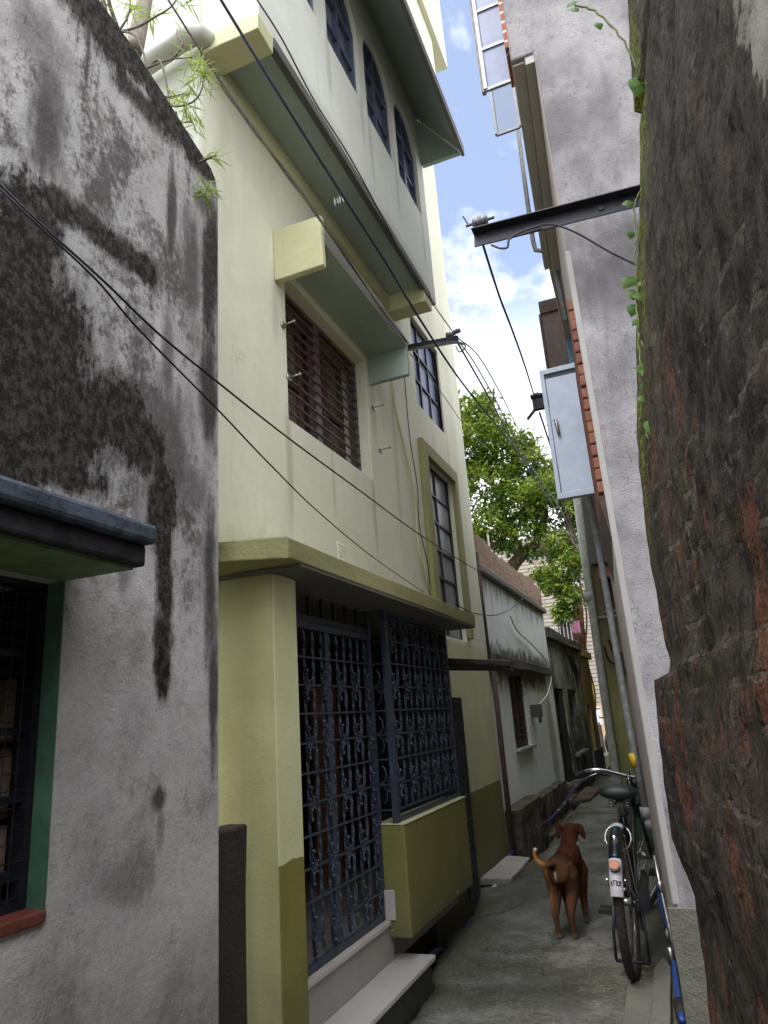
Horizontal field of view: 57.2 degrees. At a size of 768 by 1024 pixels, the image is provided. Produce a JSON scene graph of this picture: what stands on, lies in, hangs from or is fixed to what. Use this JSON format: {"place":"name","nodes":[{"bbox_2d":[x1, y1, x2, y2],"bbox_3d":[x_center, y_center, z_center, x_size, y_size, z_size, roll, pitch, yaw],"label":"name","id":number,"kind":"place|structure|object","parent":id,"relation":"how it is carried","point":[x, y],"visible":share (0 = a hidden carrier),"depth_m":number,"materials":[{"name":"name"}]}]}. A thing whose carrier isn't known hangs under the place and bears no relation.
{"place":"outdoors","nodes":[
{"label":"outdoors","id":0,"kind":"place"},
{"bbox_2d":[434,0,565,539],"label":"sky","id":1,"kind":"structure","parent":0,"point":[487,180],"materials":[{"name":"blue"}]},
{"bbox_2d":[409,766,685,1023],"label":"alley path","id":2,"kind":"structure","parent":0,"point":[583,978],"depth_m":4.35,"materials":[{"name":"concrete"}]},
{"bbox_2d":[480,856,529,884],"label":"stone slab","id":3,"kind":"structure","parent":2,"relation":"on","point":[506,870],"depth_m":6.73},
{"bbox_2d":[545,810,573,843],"bbox_3d":[2.441,4.402,9.879,0.332,0.138,2.215,-11,-18,22],"label":"kerb plank","id":4,"kind":"object","parent":2,"relation":"on","point":[550,833],"visible":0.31,"depth_m":9.32,"materials":[{"name":"stone"}]},
{"bbox_2d":[532,822,590,938],"bbox_3d":[1.299,2.577,4.984,0.277,0.643,0.852,-11,-18,23],"label":"dog","id":5,"kind":"object","parent":2,"relation":"on","point":[565,873],"visible":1,"depth_m":4.73},
{"bbox_2d":[568,786,600,806],"bbox_3d":[3.423,4.853,12.023,0.431,0.128,2.098,-10,-18,20],"label":"paving stone","id":6,"kind":"object","parent":2,"relation":"on","point":[587,794],"visible":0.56,"depth_m":11.59,"materials":[{"name":"grey stone"}]},
{"bbox_2d":[469,0,709,1023],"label":"grey building","id":7,"kind":"structure","parent":2,"relation":"on","point":[561,69],"depth_m":4.07,"materials":[{"name":"grey plaster"},{"name":"raw brick"}]},
{"bbox_2d":[526,392,548,420],"bbox_3d":[1.763,-1.145,7.289,0.610,0.287,0.100,-10,-18,20],"label":"cable bracket","id":8,"kind":"object","parent":7,"relation":"attached to","point":[537,401],"visible":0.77,"depth_m":7.33,"materials":[{"name":"black metal"}]},
{"bbox_2d":[482,245,533,394],"bbox_3d":[1.068,-1.376,5.681,0.025,0.603,3.414,-9,-17,16],"label":"overhead cable","id":9,"kind":"object","parent":8,"relation":"hanging from","point":[494,281],"visible":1,"depth_m":4.92,"materials":[{"name":"black rubber"}]},
{"bbox_2d":[539,412,578,543],"bbox_3d":[2.773,-0.186,10.841,0.084,0.252,7.600,-9,-17,16],"label":"overhead cable","id":10,"kind":"object","parent":8,"relation":"attached to","point":[541,418],"visible":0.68,"depth_m":8.08,"materials":[{"name":"black rubber"}]},
{"bbox_2d":[462,184,639,249],"bbox_3d":[0.950,-1.659,3.853,1.055,0.301,0.073,-10,-18,20],"label":"cable bracket","id":11,"kind":"object","parent":7,"relation":"attached to","point":[484,232],"visible":0.91,"depth_m":3.87,"materials":[{"name":"black metal"}]},
{"bbox_2d":[541,223,637,265],"bbox_3d":[1.099,-1.419,3.748,0.472,0.407,0.013,-8,-17,14],"label":"overhead cable","id":12,"kind":"object","parent":11,"relation":"hanging from","point":[588,239],"visible":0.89,"depth_m":3.75,"materials":[{"name":"black rubber"}]},
{"bbox_2d":[656,878,685,1023],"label":"water pipe","id":13,"kind":"object","parent":7,"relation":"attached to","point":[678,1005],"visible":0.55,"depth_m":3.60,"materials":[{"name":"blue plastic"}]},
{"bbox_2d":[573,495,652,839],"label":"olive house","id":14,"kind":"structure","parent":2,"relation":"on","point":[616,733],"depth_m":8.34,"materials":[{"name":"paint"}]},
{"bbox_2d":[608,580,614,608],"bbox_3d":[2.842,1.029,8.720,0.229,0.379,0.045,-10,-18,20],"label":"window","id":15,"kind":"structure","parent":14,"relation":"in","point":[609,581],"depth_m":8.71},
{"bbox_2d":[574,768,660,981],"bbox_3d":[1.573,2.264,4.645,0.637,1.006,2.110,-9,-17,22],"label":"bicycle","id":16,"kind":"object","parent":2,"relation":"on","point":[627,888],"visible":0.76,"depth_m":4.17,"materials":[{"name":"black metal"}]},
{"bbox_2d":[622,980,652,1023],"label":"kerb block","id":17,"kind":"structure","parent":2,"relation":"on","point":[637,1009],"depth_m":3.50,"materials":[{"name":"concrete"}]},
{"bbox_2d":[650,958,671,1023],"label":"kerb block","id":18,"kind":"structure","parent":2,"relation":"on","point":[661,1010],"depth_m":3.56,"materials":[{"name":"concrete"}]},
{"bbox_2d":[628,0,767,1023],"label":"mossy brick wall","id":19,"kind":"structure","parent":2,"relation":"on","point":[700,71],"depth_m":1.66,"materials":[{"name":"brick"}]},
{"bbox_2d":[566,1,644,96],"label":"creeper","id":20,"kind":"object","parent":19,"relation":"attached to","point":[636,86],"visible":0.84,"depth_m":3.17,"materials":[{"name":"green plant"}]},
{"bbox_2d":[621,189,642,316],"bbox_3d":[1.035,-1.078,2.901,0.153,0.586,0.045,-10,-18,20],"label":"creeper","id":21,"kind":"object","parent":19,"relation":"attached to","point":[628,282],"visible":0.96,"depth_m":2.88,"materials":[{"name":"green plant"}]},
{"bbox_2d":[632,281,650,435],"bbox_3d":[1.006,-0.484,2.682,0.105,0.991,0.173,-10,-18,20],"label":"creeper","id":22,"kind":"object","parent":19,"relation":"attached to","point":[640,371],"visible":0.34,"depth_m":2.68,"materials":[{"name":"green plant"}]},
{"bbox_2d":[637,332,648,439],"bbox_3d":[0.998,-0.414,2.657,0.104,0.636,0.039,11,-22,-41],"label":"creeper","id":23,"kind":"object","parent":19,"relation":"attached to","point":[641,386],"visible":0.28,"depth_m":2.75,"materials":[{"name":"green plant"}]},
{"bbox_2d":[491,533,605,747],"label":"slatted building","id":24,"kind":"structure","parent":0,"point":[564,630],"depth_m":26.75,"materials":[{"name":"white wood"}]},
{"bbox_2d":[559,623,573,640],"bbox_3d":[7.016,4.605,26.556,0.892,0.892,0.279,-10,-18,20],"label":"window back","id":25,"kind":"structure","parent":24,"relation":"in","point":[565,628],"depth_m":26.70,"materials":[{"name":"white metal"}]},
{"bbox_2d":[599,717,607,750],"bbox_3d":[7.501,7.072,22.454,0.625,1.141,2.074,-17,-21,38],"label":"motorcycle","id":26,"kind":"object","parent":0,"point":[605,741],"visible":0.1,"depth_m":21.66,"materials":[{"name":"black metal"}]},
{"bbox_2d":[604,748,609,766],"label":"street","id":27,"kind":"structure","parent":0,"point":[607,760],"depth_m":21.37,"materials":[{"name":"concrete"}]},
{"bbox_2d":[592,685,605,752],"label":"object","id":28,"kind":"object","parent":27,"relation":"on","point":[598,714],"visible":0.54,"depth_m":23.02,"materials":[{"name":"white"}]},
{"bbox_2d":[606,767,654,854],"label":"ground","id":29,"kind":"structure","parent":0,"point":[652,848],"depth_m":9.18,"materials":[{"name":"concrete"}]},
{"bbox_2d":[0,0,218,1023],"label":"weathered wall","id":30,"kind":"structure","parent":29,"relation":"on","point":[109,903],"depth_m":2.28,"materials":[{"name":"paint"}]},
{"bbox_2d":[0,825,6,901],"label":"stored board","id":31,"kind":"object","parent":30,"relation":"on","point":[3,835],"visible":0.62,"depth_m":1.91,"materials":[{"name":"brown wood"}]},
{"bbox_2d":[0,748,12,818],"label":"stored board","id":32,"kind":"object","parent":31,"relation":"on","point":[7,767],"visible":0.86,"depth_m":1.96,"materials":[{"name":"brown wood"}]},
{"bbox_2d":[0,679,16,742],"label":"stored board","id":33,"kind":"object","parent":32,"relation":"on","point":[4,698],"visible":0.82,"depth_m":2.01,"materials":[{"name":"brown wood"}]},
{"bbox_2d":[0,576,47,915],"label":"window","id":34,"kind":"structure","parent":30,"relation":"in","point":[15,878],"depth_m":1.96,"materials":[{"name":"black metal"}]},
{"bbox_2d":[100,0,234,218],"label":"willow leaved tree","id":35,"kind":"object","parent":29,"relation":"on","point":[136,31],"visible":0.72,"depth_m":3.46,"materials":[{"name":"green plant"}]},
{"bbox_2d":[100,0,513,1023],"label":"yellow house","id":36,"kind":"structure","parent":29,"relation":"on","point":[358,784],"depth_m":4.64,"materials":[{"name":"paint"}]},
{"bbox_2d":[0,188,422,591],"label":"overhead cable","id":37,"kind":"object","parent":36,"relation":"attached to","point":[103,287],"visible":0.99,"depth_m":2.21,"materials":[{"name":"black rubber"}]},
{"bbox_2d":[167,0,407,343],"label":"overhead cable","id":38,"kind":"object","parent":36,"relation":"attached to","point":[189,33],"visible":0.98,"depth_m":3.95,"materials":[{"name":"black rubber"}]},
{"bbox_2d":[213,69,405,338],"bbox_3d":[-0.321,-1.792,4.689,0.021,0.103,2.784,-10,-18,20],"label":"cable strand","id":39,"kind":"object","parent":36,"relation":"attached to","point":[289,175],"visible":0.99,"depth_m":4.01},
{"bbox_2d":[307,0,312,10],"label":"arched window","id":40,"kind":"structure","parent":36,"relation":"in","point":[310,2],"depth_m":5.13,"materials":[{"name":"glass"}]},
{"bbox_2d":[212,67,408,343],"bbox_3d":[-0.320,-1.800,4.691,0.030,0.112,2.783,-10,-18,20],"label":"cable strand","id":41,"kind":"object","parent":36,"relation":"attached to","point":[313,210],"visible":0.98,"depth_m":4.42},
{"bbox_2d":[285,293,360,470],"bbox_3d":[-0.532,-0.906,5.274,0.161,1.059,1.360,-10,-18,20],"label":"barred window","id":42,"kind":"structure","parent":36,"relation":"in","point":[315,397],"depth_m":5.30,"materials":[{"name":"brown wood"}]},
{"bbox_2d":[310,688,343,888],"bbox_3d":[-0.425,2.004,5.235,0.033,1.355,0.379,-10,-18,20],"label":"inner door","id":43,"kind":"structure","parent":36,"relation":"in","point":[318,690],"depth_m":5.19,"materials":[{"name":"red wood"}]},
{"bbox_2d":[325,0,356,93],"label":"arched window","id":44,"kind":"structure","parent":36,"relation":"in","point":[339,34],"depth_m":5.81,"materials":[{"name":"blue glass"}]},
{"bbox_2d":[363,41,390,157],"bbox_3d":[-0.107,-3.753,6.368,0.054,1.059,0.680,-10,-18,20],"label":"arched window","id":45,"kind":"structure","parent":36,"relation":"in","point":[376,103],"depth_m":6.48,"materials":[{"name":"blue glass"}]},
{"bbox_2d":[394,104,417,207],"bbox_3d":[0.172,-3.575,7.032,0.054,1.059,0.669,-10,-18,20],"label":"arched window","id":46,"kind":"structure","parent":36,"relation":"in","point":[405,159],"depth_m":7.15,"materials":[{"name":"blue glass"}]},
{"bbox_2d":[410,320,440,428],"bbox_3d":[0.439,-1.513,7.875,0.032,1.070,0.970,-10,-18,20],"label":"stair window","id":47,"kind":"structure","parent":36,"relation":"in","point":[426,390],"depth_m":7.96,"materials":[{"name":"blue glass"}]},
{"bbox_2d":[408,328,465,352],"bbox_3d":[0.452,-1.590,6.827,0.706,0.248,0.086,-10,-18,20],"label":"cable bracket","id":48,"kind":"object","parent":36,"relation":"attached to","point":[450,338],"visible":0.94,"depth_m":6.78,"materials":[{"name":"black metal"}]},
{"bbox_2d":[256,0,455,335],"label":"overhead cable","id":49,"kind":"object","parent":48,"relation":"attached to","point":[347,154],"visible":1,"depth_m":4.56,"materials":[{"name":"black rubber"}]},
{"bbox_2d":[219,0,577,541],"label":"overhead cable","id":50,"kind":"object","parent":48,"relation":"attached to","point":[318,157],"visible":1,"depth_m":4.17,"materials":[{"name":"black rubber"}]},
{"bbox_2d":[334,196,343,204],"bbox_3d":[-0.280,-1.924,4.351,0.068,0.069,0.011,-10,-18,20],"label":"plastic scrap","id":51,"kind":"object","parent":50,"relation":"attached to","point":[338,201],"visible":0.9,"depth_m":4.35,"materials":[{"name":"white plastic"}]},
{"bbox_2d":[457,344,575,543],"bbox_3d":[2.479,-0.407,11.088,0.049,0.157,9.702,-10,-18,19],"label":"overhead cable","id":52,"kind":"object","parent":48,"relation":"attached to","point":[472,368],"visible":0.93,"depth_m":8.49,"materials":[{"name":"black rubber"}]},
{"bbox_2d":[458,340,574,540],"bbox_3d":[2.515,-0.425,11.078,0.114,0.127,9.702,-10,-18,19],"label":"overhead cable","id":53,"kind":"object","parent":48,"relation":"attached to","point":[504,417],"visible":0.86,"depth_m":8.17,"materials":[{"name":"black rubber"}]},
{"bbox_2d":[458,338,575,541],"bbox_3d":[2.572,-0.463,11.066,0.229,0.111,9.703,-10,-18,19],"label":"overhead cable","id":54,"kind":"object","parent":48,"relation":"attached to","point":[511,415],"visible":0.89,"depth_m":8.24,"materials":[{"name":"black rubber"}]},
{"bbox_2d":[409,353,481,442],"bbox_3d":[0.808,-1.113,7.806,0.026,0.497,3.799,-9,-17,17],"label":"overhead cable","id":55,"kind":"object","parent":36,"relation":"attached to","point":[444,396],"visible":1,"depth_m":7.12,"materials":[{"name":"black rubber"}]},
{"bbox_2d":[429,467,462,639],"bbox_3d":[0.586,0.416,7.347,0.032,1.790,0.970,-10,-18,20],"label":"stair window","id":56,"kind":"structure","parent":36,"relation":"in","point":[439,488],"depth_m":7.56,"materials":[{"name":"grey glass"}]},
{"bbox_2d":[455,596,524,615],"bbox_3d":[1.380,1.010,8.244,0.039,0.784,4.915,-9,-17,17],"label":"overhead cable","id":57,"kind":"object","parent":36,"relation":"attached to","point":[489,615],"visible":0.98,"depth_m":7.23,"materials":[{"name":"black rubber"}]},
{"bbox_2d":[474,534,568,860],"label":"white house","id":58,"kind":"structure","parent":29,"relation":"on","point":[534,788],"depth_m":9.55,"materials":[{"name":"paint"}]},
{"bbox_2d":[0,183,540,602],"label":"overhead cable","id":59,"kind":"object","parent":58,"relation":"attached to","point":[119,296],"visible":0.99,"depth_m":2.26,"materials":[{"name":"black rubber"}]},
{"bbox_2d":[508,671,527,747],"bbox_3d":[1.766,2.657,9.508,0.084,0.981,0.981,-10,-18,20],"label":"window","id":60,"kind":"structure","parent":58,"relation":"in","point":[517,703],"depth_m":9.63,"materials":[{"name":"brown wood"}]},
{"bbox_2d":[458,387,586,628],"bbox_3d":[3.178,1.310,18.710,5.183,11.349,3.050,-15,-20,32],"label":"leafy tree","id":61,"kind":"object","parent":29,"relation":"on","point":[526,493],"visible":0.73,"depth_m":18.51,"materials":[{"name":"green plant"}]},
{"bbox_2d":[545,627,595,810],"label":"derelict house","id":62,"kind":"structure","parent":29,"relation":"on","point":[571,715],"depth_m":13.87,"materials":[{"name":"stone"}]},
{"bbox_2d":[565,514,595,707],"bbox_3d":[5.374,2.691,19.203,0.774,7.959,0.471,-10,-18,20],"label":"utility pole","id":63,"kind":"object","parent":29,"relation":"on","point":[580,639],"visible":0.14,"depth_m":19.09,"materials":[{"name":"concrete"}]},
{"bbox_2d":[571,621,580,633],"bbox_3d":[5.131,3.092,18.828,0.234,0.357,0.022,-10,-18,20],"label":"hanging cloth","id":64,"kind":"object","parent":63,"relation":"hanging from","point":[576,627],"visible":0.88,"depth_m":18.83,"materials":[{"name":"pink fabric"}]},
{"bbox_2d":[577,649,605,778],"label":"ochre house","id":65,"kind":"structure","parent":29,"relation":"on","point":[596,746],"depth_m":17.25,"materials":[{"name":"yellow paint"}]},
{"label":"drain","id":66,"kind":"structure","parent":0,"visible":0},
{"bbox_2d":[218,824,246,1023],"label":"stone post","id":67,"kind":"object","parent":66,"relation":"on","point":[232,843],"visible":0.62,"depth_m":2.62,"materials":[{"name":"stone"}]},
{"bbox_2d":[429,774,609,964],"bbox_3d":[2.388,4.239,9.607,0.468,0.470,12.428,-10,-18,20],"label":"water hose","id":68,"kind":"object","parent":66,"relation":"on","point":[438,950],"visible":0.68,"depth_m":9.25,"materials":[{"name":"rubber"}]}
]}

